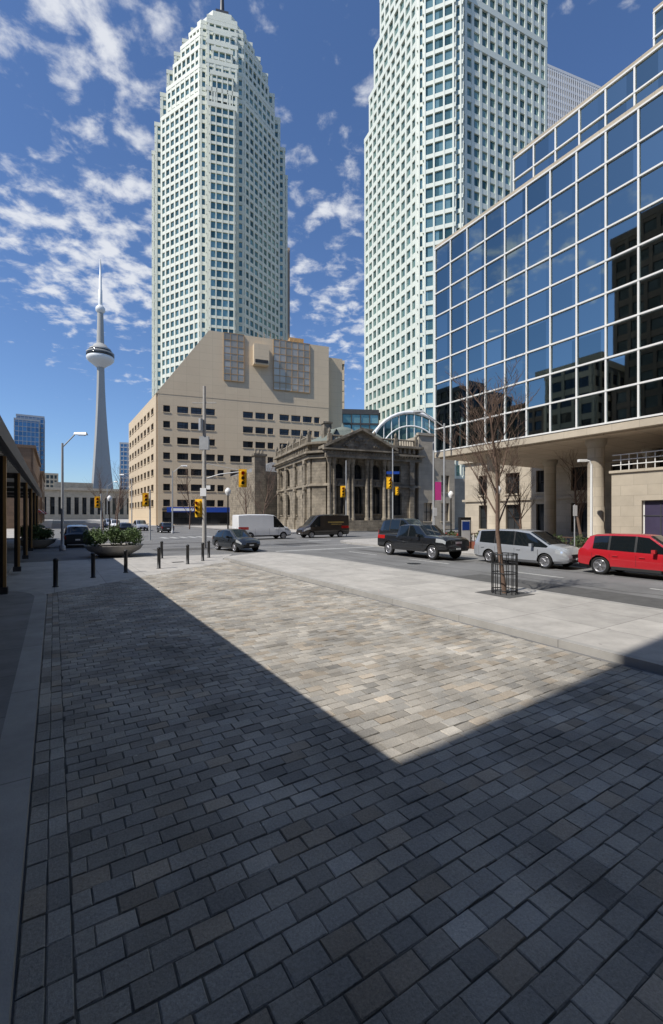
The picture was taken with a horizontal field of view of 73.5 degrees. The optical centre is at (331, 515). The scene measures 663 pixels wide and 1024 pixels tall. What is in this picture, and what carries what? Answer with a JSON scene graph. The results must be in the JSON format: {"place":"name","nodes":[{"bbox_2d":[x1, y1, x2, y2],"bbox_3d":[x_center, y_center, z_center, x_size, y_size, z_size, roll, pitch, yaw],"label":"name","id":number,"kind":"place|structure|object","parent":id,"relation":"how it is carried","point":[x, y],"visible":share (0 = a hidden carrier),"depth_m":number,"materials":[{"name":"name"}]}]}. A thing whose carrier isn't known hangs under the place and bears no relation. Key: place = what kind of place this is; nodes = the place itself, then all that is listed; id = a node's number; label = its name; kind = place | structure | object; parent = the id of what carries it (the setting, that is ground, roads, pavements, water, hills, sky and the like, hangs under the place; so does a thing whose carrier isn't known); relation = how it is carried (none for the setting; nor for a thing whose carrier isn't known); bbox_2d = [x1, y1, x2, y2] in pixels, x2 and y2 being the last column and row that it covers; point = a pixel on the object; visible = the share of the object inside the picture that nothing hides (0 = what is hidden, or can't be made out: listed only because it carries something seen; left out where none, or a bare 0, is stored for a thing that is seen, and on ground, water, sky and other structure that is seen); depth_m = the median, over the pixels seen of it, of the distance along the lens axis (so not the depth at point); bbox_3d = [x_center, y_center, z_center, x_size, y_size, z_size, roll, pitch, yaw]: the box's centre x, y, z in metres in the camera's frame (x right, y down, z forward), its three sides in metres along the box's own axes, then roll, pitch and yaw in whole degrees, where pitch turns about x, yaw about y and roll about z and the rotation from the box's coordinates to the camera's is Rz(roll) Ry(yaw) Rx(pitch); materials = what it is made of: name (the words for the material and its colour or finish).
{"place":"outdoors","nodes":[
{"label":"outdoors","id":0,"kind":"place"},
{"bbox_2d":[0,563,46,1023],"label":"sidewalk","id":1,"kind":"structure","parent":0,"point":[22,619],"depth_m":4.56,"materials":[{"name":"concrete"}]},
{"bbox_2d":[0,416,41,594],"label":"canopy building","id":2,"kind":"structure","parent":1,"relation":"on","point":[17,481],"depth_m":18.51,"materials":[{"name":"brown metal"}]},
{"bbox_2d":[7,520,52,539],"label":"sidewalk","id":3,"kind":"structure","parent":0,"point":[45,523],"depth_m":73.22,"materials":[{"name":"concrete"}]},
{"bbox_2d":[7,554,231,594],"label":"plaza pavement","id":4,"kind":"structure","parent":0,"point":[38,576],"depth_m":19.74,"materials":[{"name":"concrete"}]},
{"bbox_2d":[52,558,58,586],"bbox_3d":[-9.452,1.955,15.201,0.200,0.990,0.200,0,0,0],"label":"bollard","id":5,"kind":"object","parent":4,"relation":"on","point":[55,572],"visible":1,"depth_m":15.14,"materials":[{"name":"black metal"}]},
{"bbox_2d":[90,552,95,577],"bbox_3d":[-9.390,1.955,17.480,0.200,0.990,0.200,0,0,0],"label":"bollard","id":6,"kind":"object","parent":4,"relation":"on","point":[93,554],"visible":1,"depth_m":17.41,"materials":[{"name":"black metal"}]},
{"bbox_2d":[123,549,127,572],"bbox_3d":[-8.817,1.955,19.017,0.200,0.990,0.200,0,0,0],"label":"bollard","id":7,"kind":"object","parent":4,"relation":"on","point":[125,561],"visible":1,"depth_m":18.95,"materials":[{"name":"black metal"}]},
{"bbox_2d":[157,547,160,568],"bbox_3d":[-7.969,1.955,20.491,0.200,0.990,0.200,0,0,0],"label":"bollard","id":8,"kind":"object","parent":4,"relation":"on","point":[158,557],"visible":1,"depth_m":20.43,"materials":[{"name":"black metal"}]},
{"bbox_2d":[160,541,162,557],"bbox_3d":[-9.686,1.955,25.314,0.200,0.990,0.200,0,0,0],"label":"bollard","id":9,"kind":"object","parent":4,"relation":"on","point":[161,544],"visible":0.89,"depth_m":25.26,"materials":[{"name":"black metal"}]},
{"bbox_2d":[186,544,189,563],"bbox_3d":[-7.248,1.955,22.356,0.200,0.990,0.200,0,0,0],"label":"bollard","id":10,"kind":"object","parent":4,"relation":"on","point":[187,553],"visible":1,"depth_m":22.29,"materials":[{"name":"black metal"}]},
{"bbox_2d":[201,542,204,560],"bbox_3d":[-6.951,1.955,23.957,0.200,0.990,0.200,0,0,0],"label":"bollard","id":11,"kind":"object","parent":4,"relation":"on","point":[202,551],"visible":1,"depth_m":23.90,"materials":[{"name":"black metal"}]},
{"bbox_2d":[207,541,210,557],"bbox_3d":[-7.121,1.955,25.737,0.200,0.990,0.200,0,0,0],"label":"bollard","id":12,"kind":"object","parent":4,"relation":"on","point":[208,549],"visible":1,"depth_m":25.69,"materials":[{"name":"black metal"}]},
{"bbox_2d":[87,519,220,526],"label":"sidewalk","id":13,"kind":"structure","parent":0,"point":[124,520],"depth_m":105.99,"materials":[{"name":"concrete"}]},
{"bbox_2d":[230,462,276,525],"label":"stone house","id":14,"kind":"structure","parent":0,"point":[236,508],"depth_m":90.37,"materials":[{"name":"beige stone"}]},
{"bbox_2d":[250,450,266,513],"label":"brick chimney building","id":15,"kind":"structure","parent":0,"point":[258,458],"depth_m":82.54,"materials":[{"name":"brick"}]},
{"bbox_2d":[288,248,289,338],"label":"brown tower","id":16,"kind":"structure","parent":0,"point":[288,293],"depth_m":262.71,"materials":[{"name":"beige stone"}]},
{"bbox_2d":[183,525,457,533],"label":"sidewalk","id":17,"kind":"structure","parent":0,"point":[221,527],"depth_m":78.82,"materials":[{"name":"concrete"}]},
{"bbox_2d":[227,461,258,513],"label":"bare tree","id":18,"kind":"object","parent":17,"relation":"on","point":[245,499],"visible":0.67,"depth_m":66.09,"materials":[{"name":"brown plant"}]},
{"bbox_2d":[0,0,662,488],"label":"sky","id":19,"kind":"structure","parent":0,"point":[82,82],"materials":[{"name":"blue"}]},
{"bbox_2d":[7,520,662,1023],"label":"asphalt road","id":20,"kind":"structure","parent":0,"point":[587,578],"depth_m":24.84,"materials":[{"name":"grey asphalt"}]},
{"bbox_2d":[7,444,47,528],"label":"masonry row building","id":21,"kind":"structure","parent":20,"relation":"on","point":[29,454],"depth_m":79.58,"materials":[{"name":"black"}]},
{"bbox_2d":[20,523,55,547],"bbox_3d":[-22.255,1.500,33.440,2.674,1.899,2.824,0,0,-37],"label":"shrub planter","id":22,"kind":"object","parent":20,"relation":"on","point":[42,537],"visible":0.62,"depth_m":32.92,"materials":[{"name":"concrete"}]},
{"bbox_2d":[59,432,87,550],"bbox_3d":[-18.079,-1.690,31.072,1.850,8.280,0.380,0,0,-6],"label":"street lamp","id":23,"kind":"object","parent":20,"relation":"on","point":[62,546],"visible":1,"depth_m":30.94,"materials":[{"name":"metal"}]},
{"bbox_2d":[60,525,88,547],"bbox_3d":[-20.406,1.607,35.509,2.220,1.725,4.606,0,0,-32],"label":"dark suv","id":24,"kind":"object","parent":20,"relation":"on","point":[73,534],"visible":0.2,"depth_m":33.62,"materials":[{"name":"grey paint"}]},
{"bbox_2d":[45,482,128,519],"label":"railway station building","id":25,"kind":"structure","parent":20,"relation":"on","point":[78,501],"depth_m":261.04,"materials":[{"name":"stone"}]},
{"bbox_2d":[94,494,101,530],"bbox_3d":[-27.263,-0.050,51.864,0.767,5.000,0.500,0,0,-30],"label":"traffic signal","id":26,"kind":"object","parent":20,"relation":"on","point":[97,501],"visible":0.95,"depth_m":51.93,"materials":[{"name":"metal"}]},
{"bbox_2d":[86,465,112,529],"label":"bare tree","id":27,"kind":"object","parent":20,"relation":"on","point":[100,488],"visible":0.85,"depth_m":69.77,"materials":[{"name":"brown plant"}]},
{"bbox_2d":[104,519,113,527],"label":"distant car","id":28,"kind":"object","parent":20,"relation":"on","point":[106,521],"visible":0.39,"depth_m":90.62,"materials":[{"name":"silver paint"}]},
{"bbox_2d":[107,495,111,525],"bbox_3d":[-25.000,0.100,50.000,0.480,4.700,0.468,0,0,0],"label":"pedestrian lamp","id":29,"kind":"object","parent":20,"relation":"on","point":[109,497],"visible":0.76,"depth_m":49.94,"materials":[{"name":"white metal"}]},
{"bbox_2d":[107,481,117,526],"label":"street lamp","id":30,"kind":"object","parent":20,"relation":"on","point":[107,499],"visible":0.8,"depth_m":94.95,"materials":[{"name":"metal"}]},
{"bbox_2d":[83,523,144,556],"bbox_3d":[-13.170,1.473,27.040,3.377,1.955,3.468,0,0,0],"label":"shrub planter","id":31,"kind":"object","parent":20,"relation":"on","point":[116,546],"visible":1,"depth_m":26.21,"materials":[{"name":"concrete"}]},
{"bbox_2d":[108,520,120,527],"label":"distant car","id":32,"kind":"object","parent":20,"relation":"on","point":[112,522],"visible":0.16,"depth_m":77.08,"materials":[{"name":"white paint"}]},
{"bbox_2d":[107,472,134,519],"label":"bare tree","id":33,"kind":"object","parent":20,"relation":"on","point":[117,496],"visible":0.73,"depth_m":90.25,"materials":[{"name":"brown plant"}]},
{"bbox_2d":[109,461,135,525],"bbox_3d":[-29.692,-2.995,62.610,4.466,10.712,4.380,0,0,0],"label":"bare tree","id":34,"kind":"object","parent":20,"relation":"on","point":[119,498],"visible":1,"depth_m":62.43,"materials":[{"name":"brown plant"}]},
{"bbox_2d":[117,522,132,530],"bbox_3d":[-28.009,1.708,60.014,2.140,1.525,4.256,0,0,-32],"label":"distant car","id":35,"kind":"object","parent":20,"relation":"on","point":[124,525],"visible":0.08,"depth_m":58.41,"materials":[{"name":"black paint"}]},
{"bbox_2d":[120,474,131,523],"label":"street lamp","id":36,"kind":"object","parent":20,"relation":"on","point":[131,496],"visible":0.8,"depth_m":79.92,"materials":[{"name":"metal"}]},
{"bbox_2d":[132,520,148,530],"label":"distant car","id":37,"kind":"object","parent":20,"relation":"on","point":[140,524],"visible":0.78,"depth_m":70.80,"materials":[{"name":"silver paint"}]},
{"bbox_2d":[142,490,150,539],"bbox_3d":[-18.263,-0.050,43.864,0.767,5.000,0.500,0,0,-30],"label":"traffic signal","id":38,"kind":"object","parent":20,"relation":"on","point":[146,499],"visible":0.98,"depth_m":43.93,"materials":[{"name":"metal"}]},
{"bbox_2d":[156,522,173,532],"bbox_3d":[-24.009,1.708,64.014,2.140,1.525,4.256,0,0,-32],"label":"distant car","id":39,"kind":"object","parent":20,"relation":"on","point":[163,526],"visible":0.85,"depth_m":62.41,"materials":[{"name":"grey paint"}]},
{"bbox_2d":[171,465,187,533],"bbox_3d":[-20.638,-2.190,60.152,2.150,9.280,0.380,0,0,-10],"label":"street lamp","id":40,"kind":"object","parent":20,"relation":"on","point":[172,531],"visible":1,"depth_m":59.92,"materials":[{"name":"metal"}]},
{"bbox_2d":[174,463,201,528],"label":"bare tree","id":41,"kind":"object","parent":20,"relation":"on","point":[187,493],"visible":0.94,"depth_m":74.36,"materials":[{"name":"brown plant"}]},
{"bbox_2d":[151,0,287,396],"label":"skyscraper stepped crown","id":42,"kind":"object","parent":20,"relation":"on","point":[219,220],"visible":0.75,"depth_m":193.56,"materials":[{"name":"white glass"}]},
{"bbox_2d":[225,488,230,528],"bbox_3d":[-8.400,0.100,36.000,0.480,4.700,0.468,0,0,0],"label":"pedestrian lamp","id":43,"kind":"object","parent":20,"relation":"on","point":[227,491],"visible":0.79,"depth_m":35.95,"materials":[{"name":"white metal"}]},
{"bbox_2d":[129,330,341,524],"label":"beige stepped building","id":44,"kind":"structure","parent":20,"relation":"on","point":[268,396],"depth_m":109.92,"materials":[{"name":"brown concrete"}]},
{"bbox_2d":[167,507,229,511],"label":"shop sign","id":45,"kind":"object","parent":44,"relation":"attached to","point":[208,509],"visible":0.68,"depth_m":104.86,"materials":[{"name":"blue"}]},
{"bbox_2d":[212,529,259,551],"bbox_3d":[-6.690,1.708,31.188,2.140,1.525,4.256,0,0,-41],"label":"dark hatchback","id":46,"kind":"object","parent":20,"relation":"on","point":[235,540],"visible":1,"depth_m":30.36,"materials":[{"name":"grey paint"}]},
{"bbox_2d":[232,514,290,538],"bbox_3d":[-7.195,1.177,46.303,5.936,2.585,2.380,0,0,-32],"label":"white van","id":47,"kind":"object","parent":20,"relation":"on","point":[260,525],"visible":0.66,"depth_m":45.23,"materials":[{"name":"paint"}]},
{"bbox_2d":[247,457,278,513],"bbox_3d":[-8.898,-2.663,57.962,5.289,10.055,4.412,0,0,-35],"label":"bare tree","id":48,"kind":"object","parent":20,"relation":"on","point":[268,492],"visible":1,"depth_m":58.12,"materials":[{"name":"brown plant"}]},
{"bbox_2d":[296,514,348,537],"bbox_3d":[-1.005,1.177,49.997,5.936,2.585,2.380,0,0,-32],"label":"black van","id":49,"kind":"object","parent":20,"relation":"on","point":[331,525],"visible":1,"depth_m":49.24,"materials":[{"name":"brown paint"}]},
{"bbox_2d":[340,460,346,535],"bbox_3d":[1.465,-2.050,52.818,0.775,9.000,0.500,0,0,-5],"label":"traffic signal","id":50,"kind":"object","parent":20,"relation":"on","point":[342,491],"visible":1,"depth_m":52.94,"materials":[{"name":"metal"}]},
{"bbox_2d":[54,536,662,608],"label":"asphalt patch","id":51,"kind":"object","parent":20,"relation":"on","point":[619,597],"visible":0.74,"depth_m":15.18,"materials":[{"name":"grey asphalt"}]},
{"bbox_2d":[192,386,246,547],"bbox_3d":[-8.453,-3.650,33.312,4.106,12.200,0.641,0,0,2],"label":"utility pole with signal","id":52,"kind":"object","parent":51,"relation":"on","point":[200,507],"visible":0.99,"depth_m":33.37,"materials":[{"name":"metal"}]},
{"bbox_2d":[342,409,379,431],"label":"glass pavilion building","id":53,"kind":"structure","parent":20,"relation":"on","point":[354,419],"depth_m":144.83,"materials":[{"name":"blue glass"}]},
{"bbox_2d":[107,528,660,589],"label":"road marking","id":54,"kind":"object","parent":20,"relation":"on","point":[356,552],"visible":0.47,"depth_m":33.01,"materials":[{"name":"paint"}]},
{"bbox_2d":[386,448,398,518],"bbox_3d":[6.917,-2.550,49.842,1.467,10.000,0.622,0,0,0],"label":"traffic signal","id":55,"kind":"object","parent":20,"relation":"on","point":[389,482],"visible":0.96,"depth_m":49.93,"materials":[{"name":"metal"}]},
{"bbox_2d":[378,518,422,533],"bbox_3d":[5.755,1.349,33.061,2.398,2.242,5.067,0,0,-32],"label":"black suv","id":56,"kind":"object","parent":20,"relation":"on","point":[391,525],"visible":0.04,"depth_m":33.12,"materials":[{"name":"paint"}]},
{"bbox_2d":[372,411,433,443],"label":"glazed arch galleria","id":57,"kind":"object","parent":20,"relation":"on","point":[403,425],"visible":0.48,"depth_m":110.16,"materials":[{"name":"glass"}]},
{"bbox_2d":[378,524,469,559],"bbox_3d":[5.364,1.492,26.703,2.380,1.955,5.954,0,0,-32],"label":"black pickup truck","id":58,"kind":"object","parent":20,"relation":"on","point":[433,541],"visible":1,"depth_m":25.58,"materials":[{"name":"paint"}]},
{"bbox_2d":[364,0,547,478],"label":"skyscraper twin","id":59,"kind":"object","parent":20,"relation":"on","point":[458,108],"visible":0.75,"depth_m":127.69,"materials":[{"name":"white glass"}]},
{"bbox_2d":[474,528,579,568],"bbox_3d":[9.850,1.583,22.356,2.320,1.775,5.186,0,0,-32],"label":"silver minivan","id":60,"kind":"object","parent":20,"relation":"on","point":[545,550],"visible":0.86,"depth_m":21.45,"materials":[{"name":"paint"}]},
{"bbox_2d":[434,1,662,537],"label":"glass office building","id":61,"kind":"structure","parent":20,"relation":"on","point":[550,266],"depth_m":27.77,"materials":[{"name":"blue glass"}]},
{"bbox_2d":[578,533,662,573],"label":"red suv","id":62,"kind":"object","parent":20,"relation":"on","point":[617,552],"visible":1,"depth_m":17.80,"materials":[{"name":"paint"}]},
{"bbox_2d":[13,561,662,1023],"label":"brick paving","id":63,"kind":"structure","parent":0,"point":[423,643],"depth_m":3.63,"materials":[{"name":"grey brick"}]},
{"bbox_2d":[342,360,344,408],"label":"beige tower","id":64,"kind":"structure","parent":0,"point":[343,362],"depth_m":205.09,"materials":[{"name":"beige concrete"}]},
{"bbox_2d":[272,421,425,530],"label":"historic bank building","id":65,"kind":"structure","parent":0,"point":[311,477],"depth_m":68.42,"materials":[{"name":"stone"}]},
{"bbox_2d":[399,432,464,529],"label":"stone annex building","id":66,"kind":"structure","parent":0,"point":[424,492],"depth_m":73.44,"materials":[{"name":"stone"}]},
{"bbox_2d":[224,552,662,674],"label":"tree island sidewalk","id":67,"kind":"structure","parent":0,"point":[631,635],"depth_m":11.35,"materials":[{"name":"concrete"}]},
{"bbox_2d":[476,589,534,598],"bbox_3d":[5.163,2.325,13.249,1.200,0.007,1.200,0,0,-32],"label":"tree grate","id":68,"kind":"object","parent":67,"relation":"on","point":[508,595],"visible":0.79,"depth_m":13.02,"materials":[{"name":"metal"}]},
{"bbox_2d":[425,353,538,593],"bbox_3d":[4.704,-1.153,13.690,3.467,6.980,3.228,0,0,0],"label":"bare tree","id":69,"kind":"object","parent":68,"relation":"on","point":[496,509],"visible":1,"depth_m":13.35,"materials":[{"name":"brown plant"}]},
{"bbox_2d":[491,552,517,594],"bbox_3d":[5.163,1.730,13.249,0.764,1.200,0.764,0,0,0],"label":"tree guard","id":70,"kind":"object","parent":68,"relation":"on","point":[508,554],"visible":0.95,"depth_m":13.08,"materials":[{"name":"black metal"}]},
{"bbox_2d":[340,535,662,574],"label":"sidewalk","id":71,"kind":"structure","parent":0,"point":[374,542],"depth_m":36.77,"materials":[{"name":"concrete"}]},
{"bbox_2d":[413,410,445,533],"bbox_3d":[7.779,-2.990,35.098,2.650,10.680,0.380,0,0,5],"label":"street lamp","id":72,"kind":"object","parent":71,"relation":"on","point":[444,497],"visible":0.84,"depth_m":34.95,"materials":[{"name":"metal"}]},
{"bbox_2d":[433,507,436,524],"bbox_3d":[7.102,0.880,30.495,0.300,2.900,0.070,0,0,-23],"label":"parking sign","id":73,"kind":"object","parent":71,"relation":"on","point":[434,511],"visible":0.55,"depth_m":30.48,"materials":[{"name":"metal"}]},
{"bbox_2d":[432,442,441,524],"bbox_3d":[8.702,-1.850,36.500,0.795,8.400,0.200,0,0,0],"label":"banner pole","id":74,"kind":"object","parent":71,"relation":"on","point":[436,490],"visible":0.82,"depth_m":36.48,"materials":[{"name":"metal"}]},
{"bbox_2d":[448,491,453,530],"bbox_3d":[10.500,0.150,39.000,0.480,4.600,0.468,0,0,0],"label":"pedestrian lamp","id":75,"kind":"object","parent":71,"relation":"on","point":[450,494],"visible":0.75,"depth_m":38.96,"materials":[{"name":"white metal"}]},
{"bbox_2d":[458,517,470,541],"bbox_3d":[9.300,1.230,31.000,1.100,2.200,0.320,0,0,-29],"label":"information kiosk","id":76,"kind":"object","parent":71,"relation":"on","point":[464,526],"visible":0.63,"depth_m":30.85,"materials":[{"name":"black metal"}]},
{"bbox_2d":[471,461,505,523],"bbox_3d":[13.311,-1.696,38.431,2.964,8.114,3.733,0,0,0],"label":"bare tree","id":77,"kind":"object","parent":71,"relation":"on","point":[484,486],"visible":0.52,"depth_m":38.22,"materials":[{"name":"brown plant"}]},
{"bbox_2d":[442,530,587,548],"bbox_3d":[12.124,1.684,27.642,0.927,1.293,16.066,0,0,-32],"label":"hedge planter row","id":78,"kind":"object","parent":71,"relation":"on","point":[471,543],"visible":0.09,"depth_m":25.67,"materials":[{"name":"green plant"}]},
{"bbox_2d":[446,532,584,545],"bbox_3d":[13.337,1.810,28.380,0.340,1.040,18.000,0,0,-32],"label":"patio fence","id":79,"kind":"object","parent":71,"relation":"on","point":[556,537],"visible":0.08,"depth_m":27.06,"materials":[{"name":"red metal"}]},
{"bbox_2d":[500,459,536,528],"bbox_3d":[14.825,-1.177,35.261,3.481,7.069,4.386,0,0,36],"label":"bare tree","id":80,"kind":"object","parent":71,"relation":"on","point":[519,498],"visible":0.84,"depth_m":35.27,"materials":[{"name":"brown plant"}]},
{"bbox_2d":[459,457,662,540],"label":"limestone commercial building","id":81,"kind":"structure","parent":71,"relation":"on","point":[533,517],"depth_m":45.28,"materials":[{"name":"beige stone"}]},
{"bbox_2d":[555,449,586,543],"bbox_3d":[17.429,-1.576,31.142,3.011,7.890,4.602,0,0,0],"label":"bare tree","id":82,"kind":"object","parent":71,"relation":"on","point":[578,516],"visible":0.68,"depth_m":31.14,"materials":[{"name":"brown plant"}]},
{"bbox_2d":[573,504,576,545],"bbox_3d":[12.602,0.880,22.995,0.300,2.900,0.070,0,0,-23],"label":"parking sign","id":83,"kind":"object","parent":71,"relation":"on","point":[574,510],"visible":0.7,"depth_m":22.98,"materials":[{"name":"metal"}]},
{"bbox_2d":[577,459,592,535],"bbox_3d":[14.663,-0.450,25.600,0.826,5.560,0.240,0,0,0],"label":"street lamp","id":84,"kind":"object","parent":71,"relation":"on","point":[591,494],"visible":0.84,"depth_m":25.55,"materials":[{"name":"white metal"}]},
{"bbox_2d":[621,451,660,468],"bbox_3d":[20.519,-1.159,29.529,2.475,7.022,3.236,0,0,34],"label":"bare tree","id":85,"kind":"object","parent":71,"relation":"on","point":[640,462],"visible":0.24,"depth_m":29.44,"materials":[{"name":"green plant"}]},
{"bbox_3d":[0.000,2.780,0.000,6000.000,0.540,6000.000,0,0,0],"label":"ground","id":86,"kind":"structure","parent":0,"visible":0},
{"bbox_2d":[14,418,39,457],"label":"blue glass tower","id":87,"kind":"structure","parent":86,"relation":"on","point":[26,431],"depth_m":370.23,"materials":[{"name":"glass"}]},
{"bbox_2d":[16,414,44,472],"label":"blue glass tower","id":88,"kind":"structure","parent":86,"relation":"on","point":[42,439],"depth_m":396.35,"materials":[{"name":"glass"}]},
{"bbox_2d":[45,473,57,486],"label":"distant building","id":89,"kind":"structure","parent":86,"relation":"on","point":[51,479],"depth_m":373.63,"materials":[{"name":"beige concrete"}]},
{"bbox_2d":[86,259,114,488],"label":"observation tower","id":90,"kind":"structure","parent":86,"relation":"on","point":[100,356],"depth_m":953.82,"materials":[{"name":"concrete"}]},
{"bbox_2d":[119,442,128,488],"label":"condo tower","id":91,"kind":"structure","parent":86,"relation":"on","point":[124,455],"depth_m":404.75,"materials":[{"name":"blue glass"}]},
{"bbox_2d":[547,64,600,128],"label":"white stone skyscraper","id":92,"kind":"structure","parent":86,"relation":"on","point":[567,92],"depth_m":256.07,"materials":[{"name":"stone"}]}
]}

